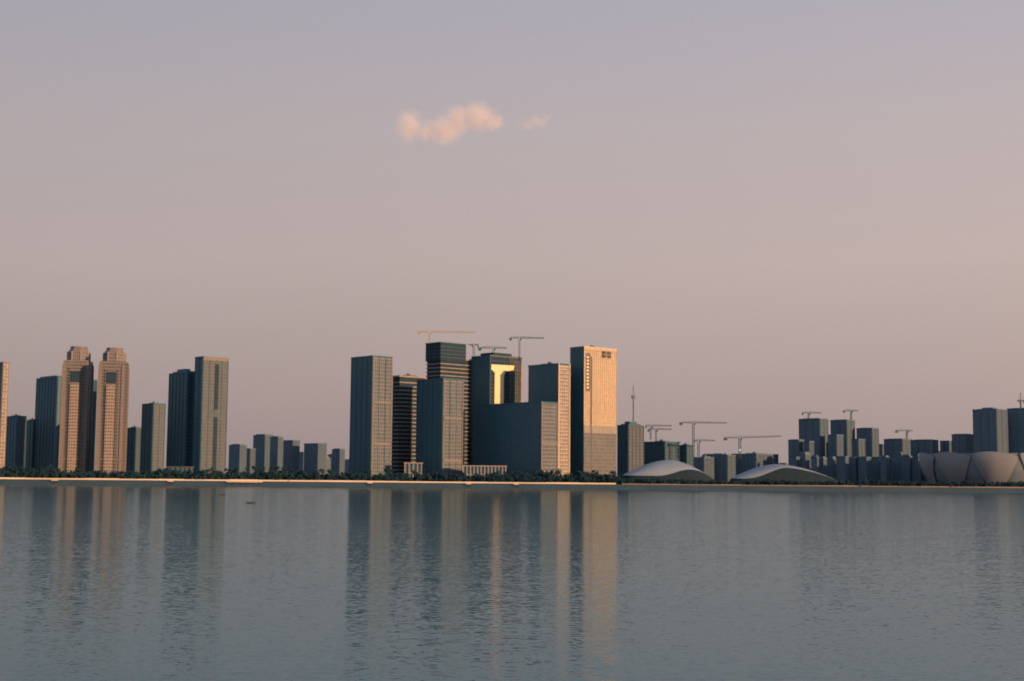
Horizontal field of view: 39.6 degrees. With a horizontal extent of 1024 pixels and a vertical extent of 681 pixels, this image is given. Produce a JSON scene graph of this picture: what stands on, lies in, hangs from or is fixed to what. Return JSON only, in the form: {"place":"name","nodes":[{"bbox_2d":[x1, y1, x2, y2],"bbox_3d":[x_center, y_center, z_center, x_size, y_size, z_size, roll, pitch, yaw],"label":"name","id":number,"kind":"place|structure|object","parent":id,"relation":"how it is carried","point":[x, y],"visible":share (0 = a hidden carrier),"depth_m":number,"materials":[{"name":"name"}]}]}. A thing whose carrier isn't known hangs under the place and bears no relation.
{"place":"outdoors","nodes":[
{"label":"outdoors","id":0,"kind":"place"},
{"bbox_2d":[0,362,9,467],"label":"apartment block","id":1,"kind":"structure","parent":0,"point":[4,373],"depth_m":1401.31,"materials":[{"name":"beige concrete"}]},
{"bbox_2d":[5,414,26,470],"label":"apartment block","id":2,"kind":"structure","parent":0,"point":[15,451],"depth_m":1561.50,"materials":[{"name":"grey glass"}]},
{"bbox_2d":[33,375,61,477],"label":"apartment block","id":3,"kind":"structure","parent":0,"point":[47,419],"depth_m":1575.05,"materials":[{"name":"blue glass"}]},
{"bbox_2d":[58,346,93,472],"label":"residential tower","id":4,"kind":"structure","parent":0,"point":[76,411],"depth_m":1430.34,"materials":[{"name":"beige stone"}]},
{"bbox_2d":[71,371,79,381],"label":"recessed window","id":5,"kind":"structure","parent":4,"relation":"in","point":[75,375],"depth_m":1432.67,"materials":[{"name":"teal glass"}]},
{"bbox_2d":[90,380,97,471],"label":"apartment block","id":6,"kind":"structure","parent":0,"point":[93,425],"depth_m":1618.59,"materials":[{"name":"grey glass"}]},
{"bbox_2d":[95,347,129,474],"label":"residential tower","id":7,"kind":"structure","parent":0,"point":[112,413],"depth_m":1410.12,"materials":[{"name":"beige concrete"}]},
{"bbox_2d":[107,372,115,382],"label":"recessed window","id":8,"kind":"structure","parent":7,"relation":"in","point":[111,376],"depth_m":1412.52,"materials":[{"name":"teal glass"}]},
{"bbox_2d":[126,425,140,474],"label":"apartment block","id":9,"kind":"structure","parent":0,"point":[133,447],"depth_m":1499.50,"materials":[{"name":"grey glass"}]},
{"bbox_2d":[140,401,165,474],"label":"apartment block","id":10,"kind":"structure","parent":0,"point":[152,437],"depth_m":1442.75,"materials":[{"name":"grey concrete"}]},
{"bbox_2d":[166,466,193,478],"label":"riverside pavilion","id":11,"kind":"structure","parent":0,"point":[181,469],"depth_m":1354.02,"materials":[{"name":"grey glass"}]},
{"bbox_2d":[166,369,194,467],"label":"apartment block","id":12,"kind":"structure","parent":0,"point":[180,417],"depth_m":1478.04,"materials":[{"name":"blue glass"}]},
{"bbox_2d":[192,356,228,479],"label":"apartment block","id":13,"kind":"structure","parent":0,"point":[210,413],"depth_m":1447.55,"materials":[{"name":"grey concrete"}]},
{"bbox_2d":[228,444,246,475],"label":"apartment block","id":14,"kind":"structure","parent":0,"point":[237,456],"depth_m":2099.24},
{"bbox_2d":[246,448,255,474],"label":"apartment block","id":15,"kind":"structure","parent":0,"point":[250,460],"depth_m":2145.08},
{"bbox_2d":[253,434,273,471],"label":"apartment block","id":16,"kind":"structure","parent":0,"point":[261,443],"depth_m":2199.70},
{"bbox_2d":[270,436,283,474],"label":"apartment block","id":17,"kind":"structure","parent":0,"point":[276,451],"depth_m":2148.11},
{"bbox_2d":[283,440,299,473],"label":"apartment block","id":18,"kind":"structure","parent":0,"point":[291,452],"depth_m":2249.03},
{"bbox_2d":[299,452,303,476],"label":"apartment block","id":19,"kind":"structure","parent":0,"point":[301,462],"depth_m":2394.18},
{"bbox_2d":[304,443,326,474],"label":"apartment block","id":20,"kind":"structure","parent":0,"point":[315,456],"depth_m":2201.24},
{"bbox_2d":[326,457,330,472],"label":"apartment block","id":21,"kind":"structure","parent":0,"point":[328,462],"depth_m":2700.43,"materials":[{"name":"grey concrete"}]},
{"bbox_2d":[331,448,344,474],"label":"apartment block","id":22,"kind":"structure","parent":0,"point":[338,461],"depth_m":2296.64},
{"bbox_2d":[345,459,348,470],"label":"apartment block","id":23,"kind":"structure","parent":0,"point":[346,464],"depth_m":3167.97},
{"bbox_2d":[349,355,392,476],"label":"office tower","id":24,"kind":"structure","parent":0,"point":[370,414],"depth_m":1379.25,"materials":[{"name":"grey glass"}]},
{"bbox_2d":[391,374,426,473],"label":"office tower","id":25,"kind":"structure","parent":0,"point":[403,441],"depth_m":1434.35,"materials":[{"name":"concrete"}]},
{"bbox_2d":[404,462,422,476],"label":"riverside pavilion","id":26,"kind":"structure","parent":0,"point":[410,467],"depth_m":1359.00,"materials":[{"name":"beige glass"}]},
{"bbox_2d":[416,378,463,476],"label":"office tower","id":27,"kind":"structure","parent":0,"point":[439,424],"depth_m":1379.19,"materials":[{"name":"grey glass"}]},
{"bbox_2d":[425,342,470,464],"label":"office tower","id":28,"kind":"structure","parent":0,"point":[446,360],"depth_m":1458.05,"materials":[{"name":"glass"}]},
{"bbox_2d":[417,330,475,342],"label":"tower crane","id":29,"kind":"object","parent":28,"relation":"on","point":[447,332],"visible":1,"depth_m":1452.24,"materials":[{"name":"yellow paint"}]},
{"bbox_2d":[462,465,506,482],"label":"riverside pavilion","id":30,"kind":"structure","parent":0,"point":[470,470],"depth_m":1340.13,"materials":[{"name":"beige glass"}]},
{"bbox_2d":[0,485,1023,680],"bbox_3d":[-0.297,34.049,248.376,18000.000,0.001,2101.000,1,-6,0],"label":"water","id":31,"kind":"structure","parent":0,"point":[149,583],"depth_m":133.47,"materials":[{"name":"liquid"}]},
{"bbox_2d":[0,0,1023,475],"label":"sky","id":32,"kind":"structure","parent":0,"point":[770,212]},
{"bbox_2d":[472,401,557,478],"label":"office tower","id":33,"kind":"structure","parent":0,"point":[522,437],"depth_m":1372.10,"materials":[{"name":"blue glass"}]},
{"bbox_2d":[528,362,569,476],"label":"office tower","id":34,"kind":"structure","parent":0,"point":[549,382],"depth_m":1410.02,"materials":[{"name":"beige glass"}]},
{"bbox_2d":[570,345,616,482],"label":"office tower","id":35,"kind":"structure","parent":0,"point":[593,397],"depth_m":1431.46,"materials":[{"name":"beige concrete"}]},
{"bbox_2d":[617,421,643,483],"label":"office tower","id":36,"kind":"structure","parent":0,"point":[630,445],"depth_m":1503.02,"materials":[{"name":"grey glass"}]},
{"bbox_2d":[631,386,634,420],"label":"tower crane","id":37,"kind":"object","parent":36,"relation":"on","point":[632,397],"visible":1,"depth_m":1500.44,"materials":[{"name":"paint"}]},
{"bbox_2d":[644,439,680,464],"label":"office tower","id":38,"kind":"structure","parent":0,"point":[660,450],"depth_m":1565.40,"materials":[{"name":"teal glass"}]},
{"bbox_2d":[645,424,671,439],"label":"tower crane","id":39,"kind":"object","parent":38,"relation":"on","point":[652,427],"visible":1,"depth_m":1567.42,"materials":[{"name":"paint"}]},
{"bbox_2d":[647,428,671,440],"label":"tower crane","id":40,"kind":"object","parent":38,"relation":"on","point":[648,429],"visible":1,"depth_m":1577.09,"materials":[{"name":"paint"}]},
{"bbox_2d":[622,460,714,483],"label":"exhibition hall","id":41,"kind":"structure","parent":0,"point":[667,470],"depth_m":1331.94,"materials":[{"name":"grey metal"}]},
{"bbox_2d":[679,443,693,466],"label":"office tower","id":42,"kind":"structure","parent":0,"point":[685,453],"depth_m":1568.62,"materials":[{"name":"teal glass"}]},
{"bbox_2d":[679,421,726,456],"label":"tower crane","id":43,"kind":"object","parent":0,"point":[694,435],"visible":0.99,"depth_m":1556.58,"materials":[{"name":"paint"}]},
{"bbox_2d":[693,455,715,480],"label":"office tower","id":44,"kind":"structure","parent":0,"point":[705,464],"depth_m":1700.69,"materials":[{"name":"beige concrete"}]},
{"bbox_2d":[694,439,714,458],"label":"tower crane","id":45,"kind":"object","parent":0,"point":[697,440],"visible":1,"depth_m":1535.88,"materials":[{"name":"paint"}]},
{"bbox_2d":[714,453,735,481],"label":"office tower","id":46,"kind":"structure","parent":0,"point":[725,467],"depth_m":1699.44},
{"bbox_2d":[724,435,780,456],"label":"tower crane","id":47,"kind":"object","parent":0,"point":[725,438],"visible":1,"depth_m":1537.12,"materials":[{"name":"paint"}]},
{"bbox_2d":[731,452,778,474],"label":"office tower","id":48,"kind":"structure","parent":0,"point":[746,462],"depth_m":1707.33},
{"bbox_2d":[730,464,837,482],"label":"exhibition hall","id":49,"kind":"structure","parent":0,"point":[776,472],"depth_m":1327.47,"materials":[{"name":"grey metal"}]},
{"bbox_2d":[788,439,804,464],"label":"apartment block","id":50,"kind":"structure","parent":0,"point":[795,447],"depth_m":1700.87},
{"bbox_2d":[797,452,811,469],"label":"apartment block","id":51,"kind":"structure","parent":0,"point":[805,460],"depth_m":1675.98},
{"bbox_2d":[804,441,813,456],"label":"apartment block","id":52,"kind":"structure","parent":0,"point":[808,446],"depth_m":1688.54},
{"bbox_2d":[798,418,828,457],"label":"apartment block","id":53,"kind":"structure","parent":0,"point":[816,430],"depth_m":1724.14,"materials":[{"name":"blue glass"}]},
{"bbox_2d":[810,455,818,472],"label":"apartment block","id":54,"kind":"structure","parent":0,"point":[814,463],"depth_m":1644.88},
{"bbox_2d":[819,457,826,475],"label":"apartment block","id":55,"kind":"structure","parent":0,"point":[823,465],"depth_m":1650.17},
{"bbox_2d":[827,457,835,478],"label":"apartment block","id":56,"kind":"structure","parent":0,"point":[831,467],"depth_m":1674.52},
{"bbox_2d":[828,434,843,456],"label":"apartment block","id":57,"kind":"structure","parent":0,"point":[835,445],"depth_m":1700.44,"materials":[{"name":"blue glass"}]},
{"bbox_2d":[830,419,854,456],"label":"apartment block","id":58,"kind":"structure","parent":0,"point":[845,428],"depth_m":1762.53,"materials":[{"name":"blue glass"}]},
{"bbox_2d":[843,409,855,419],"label":"tower crane","id":59,"kind":"object","parent":58,"relation":"on","point":[851,412],"visible":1,"depth_m":1764.57,"materials":[{"name":"paint"}]},
{"bbox_2d":[836,456,848,480],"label":"apartment block","id":60,"kind":"structure","parent":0,"point":[842,467],"depth_m":1641.20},
{"bbox_2d":[849,457,857,482],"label":"apartment block","id":61,"kind":"structure","parent":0,"point":[853,469],"depth_m":1650.04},
{"bbox_2d":[851,439,865,457],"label":"apartment block","id":62,"kind":"structure","parent":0,"point":[858,448],"depth_m":1699.65,"materials":[{"name":"blue glass"}]},
{"bbox_2d":[858,457,870,481],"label":"apartment block","id":63,"kind":"structure","parent":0,"point":[864,467],"depth_m":1641.35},
{"bbox_2d":[856,428,878,456],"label":"apartment block","id":64,"kind":"structure","parent":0,"point":[870,436],"depth_m":1751.30,"materials":[{"name":"blue glass"}]},
{"bbox_2d":[871,457,880,481],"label":"apartment block","id":65,"kind":"structure","parent":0,"point":[875,468],"depth_m":1660.02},
{"bbox_2d":[879,444,883,456],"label":"apartment block","id":66,"kind":"structure","parent":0,"point":[881,449],"depth_m":1896.65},
{"bbox_2d":[880,456,890,481],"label":"apartment block","id":67,"kind":"structure","parent":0,"point":[885,468],"depth_m":1637.77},
{"bbox_2d":[890,459,894,482],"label":"apartment block","id":68,"kind":"structure","parent":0,"point":[892,469],"depth_m":1641.14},
{"bbox_2d":[893,452,903,485],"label":"apartment block","id":69,"kind":"structure","parent":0,"point":[897,457],"depth_m":1666.14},
{"bbox_2d":[912,459,925,485],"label":"apartment block","id":70,"kind":"structure","parent":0,"point":[917,476],"depth_m":1644.62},
{"bbox_2d":[911,439,938,482],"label":"apartment block","id":71,"kind":"structure","parent":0,"point":[929,446],"depth_m":1784.89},
{"bbox_2d":[940,440,951,451],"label":"apartment block","id":72,"kind":"structure","parent":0,"point":[946,446],"depth_m":1799.26,"materials":[{"name":"blue glass"}]},
{"bbox_2d":[951,434,973,452],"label":"apartment block","id":73,"kind":"structure","parent":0,"point":[962,443],"depth_m":1762.52,"materials":[{"name":"blue glass"}]},
{"bbox_2d":[972,407,1007,452],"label":"apartment block","id":74,"kind":"structure","parent":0,"point":[990,428],"depth_m":1698.37,"materials":[{"name":"blue glass"}]},
{"bbox_2d":[1007,408,1023,452],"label":"apartment block","id":75,"kind":"structure","parent":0,"point":[1015,430],"depth_m":1708.79,"materials":[{"name":"blue glass"}]},
{"label":"ground","id":76,"kind":"structure","parent":0,"visible":0},
{"bbox_2d":[25,418,34,470],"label":"apartment block","id":77,"kind":"structure","parent":76,"relation":"on","point":[30,436],"depth_m":1601.56,"materials":[{"name":"grey glass"}]},
{"bbox_2d":[470,352,522,464],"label":"office tower","id":78,"kind":"structure","parent":76,"relation":"on","point":[496,378],"depth_m":1460.68,"materials":[{"name":"black glass"}]},
{"bbox_2d":[478,346,506,351],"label":"tower crane","id":79,"kind":"object","parent":78,"relation":"on","point":[480,349],"visible":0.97,"depth_m":1467.83,"materials":[{"name":"paint"}]},
{"bbox_2d":[509,336,543,360],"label":"tower crane","id":80,"kind":"object","parent":78,"relation":"on","point":[510,338],"visible":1,"depth_m":1476.76,"materials":[{"name":"paint"}]},
{"bbox_2d":[0,464,1023,486],"bbox_3d":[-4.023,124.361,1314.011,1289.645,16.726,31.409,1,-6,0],"label":"riverside woodland","id":81,"kind":"object","parent":76,"relation":"on","point":[541,476],"visible":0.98,"depth_m":1307.46,"materials":[{"name":"green plant"}]},
{"bbox_2d":[0,477,1023,492],"bbox_3d":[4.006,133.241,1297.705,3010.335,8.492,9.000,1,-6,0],"label":"embankment wall","id":82,"kind":"structure","parent":76,"relation":"on","point":[422,484],"depth_m":1297.06,"materials":[{"name":"concrete"}]},
{"bbox_2d":[226,481,261,484],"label":"landing stage","id":83,"kind":"object","parent":82,"relation":"on","point":[240,482],"visible":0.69,"depth_m":1295.84,"materials":[{"name":"stone"}]},
{"bbox_2d":[788,457,799,466],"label":"apartment block","id":84,"kind":"structure","parent":76,"relation":"on","point":[794,461],"depth_m":1675.80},
{"bbox_2d":[884,438,911,458],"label":"apartment block","id":85,"kind":"structure","parent":76,"relation":"on","point":[892,446],"depth_m":1755.12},
{"bbox_2d":[895,429,911,438],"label":"tower crane","id":86,"kind":"object","parent":85,"relation":"on","point":[906,433],"visible":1,"depth_m":1756.93,"materials":[{"name":"paint"}]},
{"bbox_2d":[901,454,911,480],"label":"apartment block","id":87,"kind":"structure","parent":76,"relation":"on","point":[906,466],"depth_m":1649.77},
{"bbox_2d":[918,451,1023,483],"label":"stadium","id":88,"kind":"object","parent":76,"relation":"on","point":[976,467],"visible":0.81,"depth_m":1499.47,"materials":[{"name":"silver metal"}]}
]}

